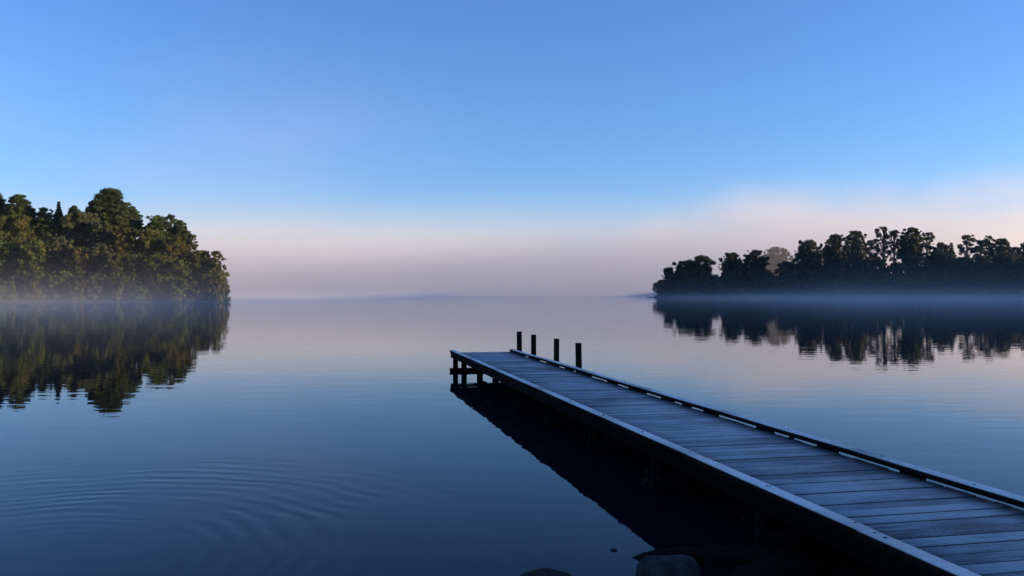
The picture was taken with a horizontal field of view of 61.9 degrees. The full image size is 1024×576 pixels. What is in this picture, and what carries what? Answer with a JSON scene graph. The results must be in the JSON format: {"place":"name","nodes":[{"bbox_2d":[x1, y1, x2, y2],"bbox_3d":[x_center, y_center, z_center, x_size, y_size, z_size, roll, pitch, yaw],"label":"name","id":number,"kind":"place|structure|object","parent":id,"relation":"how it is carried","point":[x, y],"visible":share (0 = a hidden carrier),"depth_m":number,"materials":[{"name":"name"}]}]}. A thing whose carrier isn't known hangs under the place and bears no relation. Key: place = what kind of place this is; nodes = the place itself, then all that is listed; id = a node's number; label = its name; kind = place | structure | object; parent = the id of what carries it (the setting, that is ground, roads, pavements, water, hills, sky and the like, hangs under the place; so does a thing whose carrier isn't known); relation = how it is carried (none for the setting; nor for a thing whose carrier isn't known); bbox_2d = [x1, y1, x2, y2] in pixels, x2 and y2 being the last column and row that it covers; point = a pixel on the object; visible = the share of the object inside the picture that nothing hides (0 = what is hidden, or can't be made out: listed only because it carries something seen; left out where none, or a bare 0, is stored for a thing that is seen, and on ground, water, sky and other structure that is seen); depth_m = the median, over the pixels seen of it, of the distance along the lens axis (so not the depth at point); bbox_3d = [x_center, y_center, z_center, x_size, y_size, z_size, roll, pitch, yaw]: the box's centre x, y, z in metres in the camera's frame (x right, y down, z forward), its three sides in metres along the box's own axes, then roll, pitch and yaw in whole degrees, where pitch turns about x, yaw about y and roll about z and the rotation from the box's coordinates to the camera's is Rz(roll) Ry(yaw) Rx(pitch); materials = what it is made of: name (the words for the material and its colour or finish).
{"place":"outdoors","nodes":[
{"label":"outdoors","id":0,"kind":"place"},
{"bbox_2d":[0,295,1023,575],"bbox_3d":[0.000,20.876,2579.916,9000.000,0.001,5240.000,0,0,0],"label":"water","id":1,"kind":"structure","parent":0,"point":[304,435],"depth_m":15.89,"materials":[{"name":"blue liquid"}]},
{"bbox_2d":[643,466,669,476],"bbox_3d":[1.855,2.410,10.966,0.320,0.208,0.400,0,0,-6],"label":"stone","id":2,"kind":"object","parent":1,"relation":"in","point":[647,470],"visible":0.28,"depth_m":10.88,"materials":[{"name":"black stone"}]},
{"bbox_2d":[640,477,677,489],"bbox_3d":[1.883,2.436,10.410,0.657,0.192,0.449,0,0,15],"label":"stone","id":3,"kind":"object","parent":1,"relation":"in","point":[645,482],"visible":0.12,"depth_m":10.37,"materials":[{"name":"black stone"}]},
{"bbox_2d":[450,349,1023,575],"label":"pier","id":4,"kind":"structure","parent":1,"relation":"in","point":[907,519],"depth_m":8.33,"materials":[{"name":"black wood"}]},
{"bbox_2d":[517,331,521,350],"bbox_3d":[0.242,3.528,26.164,0.197,4.389,0.170,0,0,0],"label":"mooring post","id":5,"kind":"object","parent":4,"relation":"attached to","point":[519,340],"visible":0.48,"depth_m":26.11,"materials":[{"name":"black wood"}]},
{"bbox_2d":[531,335,535,354],"bbox_3d":[0.619,3.523,24.418,0.157,4.373,0.161,0,0,0],"label":"mooring post","id":6,"kind":"object","parent":4,"relation":"attached to","point":[533,344],"visible":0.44,"depth_m":24.36,"materials":[{"name":"black wood"}]},
{"bbox_2d":[554,339,558,361],"bbox_3d":[1.138,3.501,22.033,0.166,4.383,0.150,0,0,0],"label":"mooring post","id":7,"kind":"object","parent":4,"relation":"attached to","point":[556,349],"visible":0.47,"depth_m":21.98,"materials":[{"name":"black wood"}]},
{"bbox_2d":[575,343,581,368],"bbox_3d":[1.593,3.486,20.051,0.209,4.387,0.157,0,0,0],"label":"mooring post","id":8,"kind":"object","parent":4,"relation":"attached to","point":[578,351],"visible":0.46,"depth_m":20.00,"materials":[{"name":"black wood"}]},
{"bbox_2d":[738,510,777,529],"bbox_3d":[2.455,2.387,8.628,0.280,0.198,0.475,0,-1,-38],"label":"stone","id":9,"kind":"object","parent":1,"relation":"in","point":[746,517],"visible":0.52,"depth_m":8.57,"materials":[{"name":"black stone"}]},
{"bbox_2d":[0,284,1023,301],"bbox_3d":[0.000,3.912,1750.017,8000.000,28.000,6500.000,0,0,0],"label":"ground","id":10,"kind":"structure","parent":0,"point":[457,291],"depth_m":2340.68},
{"bbox_2d":[0,193,5,216],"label":"podocarp tree","id":11,"kind":"object","parent":10,"relation":"on","point":[2,201],"visible":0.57,"depth_m":292.07,"materials":[{"name":"green plant"}]},
{"bbox_2d":[0,277,12,300],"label":"shore bush","id":12,"kind":"object","parent":10,"relation":"on","point":[2,288],"visible":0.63,"depth_m":246.46,"materials":[{"name":"green plant"}]},
{"bbox_2d":[0,239,20,277],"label":"broadleaf tree","id":13,"kind":"object","parent":10,"relation":"on","point":[9,265],"visible":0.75,"depth_m":256.64,"materials":[{"name":"green plant"}]},
{"bbox_2d":[3,275,26,300],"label":"shore bush","id":14,"kind":"object","parent":10,"relation":"on","point":[17,281],"visible":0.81,"depth_m":247.44,"materials":[{"name":"green plant"}]},
{"bbox_2d":[0,213,40,274],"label":"broadleaf tree","id":15,"kind":"object","parent":10,"relation":"on","point":[22,224],"visible":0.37,"depth_m":264.65,"materials":[{"name":"green plant"}]},
{"bbox_2d":[0,194,40,230],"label":"podocarp tree","id":16,"kind":"object","parent":10,"relation":"on","point":[21,206],"visible":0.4,"depth_m":288.45,"materials":[{"name":"green plant"}]},
{"bbox_2d":[15,239,51,276],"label":"broadleaf tree","id":17,"kind":"object","parent":10,"relation":"on","point":[35,261],"visible":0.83,"depth_m":254.75,"materials":[{"name":"green plant"}]},
{"bbox_2d":[19,271,51,300],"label":"shore bush","id":18,"kind":"object","parent":10,"relation":"on","point":[36,286],"visible":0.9,"depth_m":247.23,"materials":[{"name":"green plant"}]},
{"bbox_2d":[34,207,53,225],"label":"broadleaf tree","id":19,"kind":"object","parent":10,"relation":"on","point":[44,212],"visible":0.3,"depth_m":292.93,"materials":[{"name":"green plant"}]},
{"bbox_2d":[29,218,64,249],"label":"broadleaf tree","id":20,"kind":"object","parent":10,"relation":"on","point":[46,232],"visible":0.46,"depth_m":268.41,"materials":[{"name":"green plant"}]},
{"bbox_2d":[52,201,63,231],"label":"conifer tree","id":21,"kind":"object","parent":10,"relation":"on","point":[58,212],"visible":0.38,"depth_m":287.28,"materials":[{"name":"green plant"}]},
{"bbox_2d":[42,236,74,272],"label":"broadleaf tree","id":22,"kind":"object","parent":10,"relation":"on","point":[57,254],"visible":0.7,"depth_m":257.79,"materials":[{"name":"green plant"}]},
{"bbox_2d":[44,270,72,298],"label":"shore bush","id":23,"kind":"object","parent":10,"relation":"on","point":[57,282],"visible":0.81,"depth_m":248.15,"materials":[{"name":"green plant"}]},
{"bbox_2d":[67,205,79,221],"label":"podocarp tree","id":24,"kind":"object","parent":10,"relation":"on","point":[74,208],"visible":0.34,"depth_m":295.44,"materials":[{"name":"green plant"}]},
{"bbox_2d":[61,246,91,275],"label":"broadleaf tree","id":25,"kind":"object","parent":10,"relation":"on","point":[77,265],"visible":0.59,"depth_m":253.88,"materials":[{"name":"green plant"}]},
{"bbox_2d":[54,211,99,250],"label":"broadleaf tree","id":26,"kind":"object","parent":10,"relation":"on","point":[78,230],"visible":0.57,"depth_m":268.48,"materials":[{"name":"green plant"}]},
{"bbox_2d":[65,275,90,300],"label":"shore bush","id":27,"kind":"object","parent":10,"relation":"on","point":[78,284],"visible":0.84,"depth_m":246.83,"materials":[{"name":"green plant"}]},
{"bbox_2d":[85,273,111,300],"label":"shore bush","id":28,"kind":"object","parent":10,"relation":"on","point":[97,286],"visible":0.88,"depth_m":247.42,"materials":[{"name":"green plant"}]},
{"bbox_2d":[83,242,113,275],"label":"broadleaf tree","id":29,"kind":"object","parent":10,"relation":"on","point":[96,258],"visible":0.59,"depth_m":255.55,"materials":[{"name":"green plant"}]},
{"bbox_2d":[86,220,116,252],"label":"broadleaf tree","id":30,"kind":"object","parent":10,"relation":"on","point":[105,233],"visible":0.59,"depth_m":264.18,"materials":[{"name":"green plant"}]},
{"bbox_2d":[84,187,141,241],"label":"podocarp tree","id":31,"kind":"object","parent":10,"relation":"on","point":[110,205],"visible":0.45,"depth_m":281.50,"materials":[{"name":"green plant"}]},
{"bbox_2d":[99,252,129,279],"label":"broadleaf tree","id":32,"kind":"object","parent":10,"relation":"on","point":[114,260],"visible":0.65,"depth_m":253.02,"materials":[{"name":"green plant"}]},
{"bbox_2d":[106,276,132,301],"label":"shore bush","id":33,"kind":"object","parent":10,"relation":"on","point":[118,288],"visible":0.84,"depth_m":246.61,"materials":[{"name":"green plant"}]},
{"bbox_2d":[108,227,137,261],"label":"broadleaf tree","id":34,"kind":"object","parent":10,"relation":"on","point":[124,243],"visible":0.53,"depth_m":260.83,"materials":[{"name":"green plant"}]},
{"bbox_2d":[119,254,147,279],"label":"broadleaf tree","id":35,"kind":"object","parent":10,"relation":"on","point":[135,270],"visible":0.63,"depth_m":253.80,"materials":[{"name":"green plant"}]},
{"bbox_2d":[128,206,143,232],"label":"podocarp tree","id":36,"kind":"object","parent":10,"relation":"on","point":[136,216],"visible":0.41,"depth_m":288.25,"materials":[{"name":"green plant"}]},
{"bbox_2d":[126,277,156,301],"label":"shore bush","id":37,"kind":"object","parent":10,"relation":"on","point":[139,290],"visible":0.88,"depth_m":246.68,"materials":[{"name":"green plant"}]},
{"bbox_2d":[129,229,166,258],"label":"broadleaf tree","id":38,"kind":"object","parent":10,"relation":"on","point":[153,238],"visible":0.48,"depth_m":261.43,"materials":[{"name":"green plant"}]},
{"bbox_2d":[143,215,169,250],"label":"broadleaf tree","id":39,"kind":"object","parent":10,"relation":"on","point":[155,222],"visible":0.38,"depth_m":282.39,"materials":[{"name":"green plant"}]},
{"bbox_2d":[141,252,172,278],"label":"broadleaf tree","id":40,"kind":"object","parent":10,"relation":"on","point":[152,265],"visible":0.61,"depth_m":252.90,"materials":[{"name":"green plant"}]},
{"bbox_2d":[144,273,172,300],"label":"shore bush","id":41,"kind":"object","parent":10,"relation":"on","point":[159,283],"visible":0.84,"depth_m":247.71,"materials":[{"name":"green plant"}]},
{"bbox_2d":[163,214,176,241],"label":"broadleaf tree","id":42,"kind":"object","parent":10,"relation":"on","point":[171,217],"visible":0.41,"depth_m":285.14,"materials":[{"name":"green plant"}]},
{"bbox_2d":[158,235,191,263],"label":"broadleaf tree","id":43,"kind":"object","parent":10,"relation":"on","point":[175,247],"visible":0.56,"depth_m":260.38,"materials":[{"name":"green plant"}]},
{"bbox_2d":[164,259,192,281],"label":"broadleaf tree","id":44,"kind":"object","parent":10,"relation":"on","point":[178,269],"visible":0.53,"depth_m":252.03,"materials":[{"name":"green plant"}]},
{"bbox_2d":[167,220,193,244],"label":"broadleaf tree","id":45,"kind":"object","parent":10,"relation":"on","point":[179,227],"visible":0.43,"depth_m":268.54,"materials":[{"name":"green plant"}]},
{"bbox_2d":[166,278,196,301],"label":"shore bush","id":46,"kind":"object","parent":10,"relation":"on","point":[178,289],"visible":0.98,"depth_m":246.48,"materials":[{"name":"green plant"}]},
{"bbox_2d":[185,234,198,252],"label":"broadleaf tree","id":47,"kind":"object","parent":10,"relation":"on","point":[194,245],"visible":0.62,"depth_m":265.54,"materials":[{"name":"green plant"}]},
{"bbox_2d":[186,273,209,301],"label":"shore bush","id":48,"kind":"object","parent":10,"relation":"on","point":[197,282],"visible":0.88,"depth_m":247.78,"materials":[{"name":"green plant"}]},
{"bbox_2d":[182,250,213,275],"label":"broadleaf tree","id":49,"kind":"object","parent":10,"relation":"on","point":[198,260],"visible":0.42,"depth_m":259.84,"materials":[{"name":"green plant"}]},
{"bbox_2d":[197,262,229,281],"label":"broadleaf tree","id":50,"kind":"object","parent":10,"relation":"on","point":[212,269],"visible":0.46,"depth_m":252.70,"materials":[{"name":"green plant"}]},
{"bbox_2d":[207,251,225,263],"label":"broadleaf tree","id":51,"kind":"object","parent":10,"relation":"on","point":[215,256],"visible":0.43,"depth_m":259.44,"materials":[{"name":"green plant"}]},
{"bbox_2d":[205,274,230,301],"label":"shore bush","id":52,"kind":"object","parent":10,"relation":"on","point":[218,289],"visible":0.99,"depth_m":247.49,"materials":[{"name":"green plant"}]},
{"bbox_2d":[520,568,571,575],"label":"boulder","id":53,"kind":"object","parent":10,"relation":"on","point":[544,572],"visible":1,"depth_m":6.89,"materials":[{"name":"grey stone"}]},
{"bbox_2d":[652,283,657,296],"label":"shore bush","id":54,"kind":"object","parent":10,"relation":"on","point":[653,288],"visible":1,"depth_m":577.74,"materials":[{"name":"green plant"}]},
{"bbox_2d":[654,280,669,297],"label":"understorey tree","id":55,"kind":"object","parent":10,"relation":"on","point":[662,290],"visible":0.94,"depth_m":580.18,"materials":[{"name":"green plant"}]},
{"bbox_2d":[635,554,700,575],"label":"boulder","id":56,"kind":"object","parent":10,"relation":"on","point":[671,565],"visible":1,"depth_m":6.87,"materials":[{"name":"grey stone"}]},
{"bbox_2d":[661,267,676,296],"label":"broadleaf tree","id":57,"kind":"object","parent":10,"relation":"on","point":[666,271],"visible":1,"depth_m":578.41,"materials":[{"name":"green plant"}]},
{"bbox_2d":[666,274,687,295],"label":"understorey tree","id":58,"kind":"object","parent":10,"relation":"on","point":[676,288],"visible":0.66,"depth_m":581.43,"materials":[{"name":"green plant"}]},
{"bbox_2d":[669,260,702,287],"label":"broadleaf tree","id":59,"kind":"object","parent":10,"relation":"on","point":[687,269],"visible":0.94,"depth_m":580.04,"materials":[{"name":"green plant"}]},
{"bbox_2d":[682,273,702,291],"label":"understorey tree","id":60,"kind":"object","parent":10,"relation":"on","point":[696,287],"visible":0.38,"depth_m":582.80,"materials":[{"name":"green plant"}]},
{"bbox_2d":[685,255,715,276],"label":"broadleaf tree","id":61,"kind":"object","parent":10,"relation":"on","point":[706,262],"visible":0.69,"depth_m":585.41,"materials":[{"name":"green plant"}]},
{"bbox_2d":[698,274,725,294],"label":"understorey tree","id":62,"kind":"object","parent":10,"relation":"on","point":[711,284],"visible":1,"depth_m":578.15,"materials":[{"name":"green plant"}]},
{"bbox_2d":[632,546,827,566],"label":"slab","id":63,"kind":"structure","parent":10,"relation":"on","point":[722,556],"depth_m":7.39,"materials":[{"name":"stone"}]},
{"bbox_2d":[718,252,745,278],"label":"broadleaf tree","id":64,"kind":"object","parent":10,"relation":"on","point":[731,261],"visible":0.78,"depth_m":586.55,"materials":[{"name":"green plant"}]},
{"bbox_2d":[720,270,744,293],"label":"understorey tree","id":65,"kind":"object","parent":10,"relation":"on","point":[733,282],"visible":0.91,"depth_m":580.19,"materials":[{"name":"green plant"}]},
{"bbox_2d":[741,270,762,292],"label":"understorey tree","id":66,"kind":"object","parent":10,"relation":"on","point":[750,281],"visible":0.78,"depth_m":582.99,"materials":[{"name":"green plant"}]},
{"bbox_2d":[743,249,770,274],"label":"broadleaf tree","id":67,"kind":"object","parent":10,"relation":"on","point":[759,263],"visible":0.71,"depth_m":587.80,"materials":[{"name":"green plant"}]},
{"bbox_2d":[756,272,782,295],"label":"understorey tree","id":68,"kind":"object","parent":10,"relation":"on","point":[768,285],"visible":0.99,"depth_m":578.18,"materials":[{"name":"green plant"}]},
{"bbox_2d":[729,556,824,575],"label":"boulder","id":69,"kind":"object","parent":10,"relation":"on","point":[783,566],"visible":1,"depth_m":6.87,"materials":[{"name":"stone"}]},
{"bbox_2d":[763,246,793,276],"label":"broadleaf tree","id":70,"kind":"object","parent":10,"relation":"on","point":[779,257],"visible":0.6,"depth_m":844.72,"materials":[{"name":"grey plant"}]},
{"bbox_2d":[774,261,803,294],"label":"understorey tree","id":71,"kind":"object","parent":10,"relation":"on","point":[789,277],"visible":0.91,"depth_m":581.48,"materials":[{"name":"green plant"}]},
{"bbox_2d":[792,239,824,274],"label":"broadleaf tree","id":72,"kind":"object","parent":10,"relation":"on","point":[805,247],"visible":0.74,"depth_m":588.61,"materials":[{"name":"green plant"}]},
{"bbox_2d":[795,255,821,292],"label":"understorey tree","id":73,"kind":"object","parent":10,"relation":"on","point":[809,278],"visible":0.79,"depth_m":582.99,"materials":[{"name":"green plant"}]},
{"bbox_2d":[815,261,847,294],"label":"understorey tree","id":74,"kind":"object","parent":10,"relation":"on","point":[829,280],"visible":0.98,"depth_m":577.90,"materials":[{"name":"green plant"}]},
{"bbox_2d":[820,234,848,265],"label":"broadleaf tree","id":75,"kind":"object","parent":10,"relation":"on","point":[833,252],"visible":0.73,"depth_m":591.71,"materials":[{"name":"green plant"}]},
{"bbox_2d":[839,257,868,294],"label":"understorey tree","id":76,"kind":"object","parent":10,"relation":"on","point":[856,272],"visible":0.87,"depth_m":581.41,"materials":[{"name":"green plant"}]},
{"bbox_2d":[846,230,869,261],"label":"broadleaf tree","id":77,"kind":"object","parent":10,"relation":"on","point":[856,246],"visible":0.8,"depth_m":591.92,"materials":[{"name":"green plant"}]},
{"bbox_2d":[864,240,881,266],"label":"broadleaf tree","id":78,"kind":"object","parent":10,"relation":"on","point":[871,256],"visible":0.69,"depth_m":598.60,"materials":[{"name":"green plant"}]},
{"bbox_2d":[863,259,888,293],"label":"understorey tree","id":79,"kind":"object","parent":10,"relation":"on","point":[876,275],"visible":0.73,"depth_m":582.76,"materials":[{"name":"green plant"}]},
{"bbox_2d":[873,226,894,262],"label":"broadleaf tree","id":80,"kind":"object","parent":10,"relation":"on","point":[883,244],"visible":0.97,"depth_m":598.64,"materials":[{"name":"green plant"}]},
{"bbox_2d":[886,230,900,262],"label":"broadleaf tree","id":81,"kind":"object","parent":10,"relation":"on","point":[893,234],"visible":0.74,"depth_m":605.30,"materials":[{"name":"green plant"}]},
{"bbox_2d":[881,262,915,294],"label":"understorey tree","id":82,"kind":"object","parent":10,"relation":"on","point":[898,279],"visible":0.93,"depth_m":578.54,"materials":[{"name":"green plant"}]},
{"bbox_2d":[895,227,926,262],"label":"broadleaf tree","id":83,"kind":"object","parent":10,"relation":"on","point":[912,246],"visible":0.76,"depth_m":595.07,"materials":[{"name":"green plant"}]},
{"bbox_2d":[902,255,934,294],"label":"understorey tree","id":84,"kind":"object","parent":10,"relation":"on","point":[920,273],"visible":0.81,"depth_m":580.40,"materials":[{"name":"green plant"}]},
{"bbox_2d":[918,232,935,263],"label":"broadleaf tree","id":85,"kind":"object","parent":10,"relation":"on","point":[928,248],"visible":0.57,"depth_m":602.43,"materials":[{"name":"green plant"}]},
{"bbox_2d":[923,250,956,291],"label":"understorey tree","id":86,"kind":"object","parent":10,"relation":"on","point":[939,281],"visible":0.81,"depth_m":584.05,"materials":[{"name":"green plant"}]},
{"bbox_2d":[927,242,952,261],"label":"broadleaf tree","id":87,"kind":"object","parent":10,"relation":"on","point":[942,246],"visible":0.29,"depth_m":596.12,"materials":[{"name":"green plant"}]},
{"bbox_2d":[949,242,956,262],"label":"conifer tree","id":88,"kind":"object","parent":10,"relation":"on","point":[952,252],"visible":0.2,"depth_m":594.85,"materials":[{"name":"green plant"}]},
{"bbox_2d":[944,256,981,295],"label":"understorey tree","id":89,"kind":"object","parent":10,"relation":"on","point":[964,277],"visible":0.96,"depth_m":578.08,"materials":[{"name":"green plant"}]},
{"bbox_2d":[957,234,980,256],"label":"broadleaf tree","id":90,"kind":"object","parent":10,"relation":"on","point":[965,238],"visible":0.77,"depth_m":600.87,"materials":[{"name":"green plant"}]},
{"bbox_2d":[970,240,990,260],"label":"broadleaf tree","id":91,"kind":"object","parent":10,"relation":"on","point":[982,244],"visible":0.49,"depth_m":598.20,"materials":[{"name":"green plant"}]},
{"bbox_2d":[971,255,1001,294],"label":"understorey tree","id":92,"kind":"object","parent":10,"relation":"on","point":[988,280],"visible":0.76,"depth_m":580.45,"materials":[{"name":"green plant"}]},
{"bbox_2d":[982,235,997,260],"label":"broadleaf tree","id":93,"kind":"object","parent":10,"relation":"on","point":[990,237],"visible":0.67,"depth_m":603.29,"materials":[{"name":"green plant"}]},
{"bbox_2d":[989,238,1011,262],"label":"broadleaf tree","id":94,"kind":"object","parent":10,"relation":"on","point":[1003,244],"visible":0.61,"depth_m":597.41,"materials":[{"name":"green plant"}]},
{"bbox_2d":[991,254,1022,292],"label":"understorey tree","id":95,"kind":"object","parent":10,"relation":"on","point":[1007,278],"visible":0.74,"depth_m":583.63,"materials":[{"name":"green plant"}]},
{"bbox_2d":[1011,247,1022,261],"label":"broadleaf tree","id":96,"kind":"object","parent":10,"relation":"on","point":[1013,251],"visible":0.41,"depth_m":595.63,"materials":[{"name":"green plant"}]},
{"bbox_2d":[1012,258,1023,294],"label":"understorey tree","id":97,"kind":"object","parent":10,"relation":"on","point":[1020,279],"visible":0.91,"depth_m":579.21,"materials":[{"name":"green plant"}]},
{"bbox_2d":[1015,242,1023,257],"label":"broadleaf tree","id":98,"kind":"object","parent":10,"relation":"on","point":[1021,247],"visible":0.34,"depth_m":599.82,"materials":[{"name":"green plant"}]},
{"bbox_2d":[0,0,1023,286],"label":"sky","id":99,"kind":"structure","parent":0,"point":[302,143],"materials":[{"name":"blue"}]}
]}

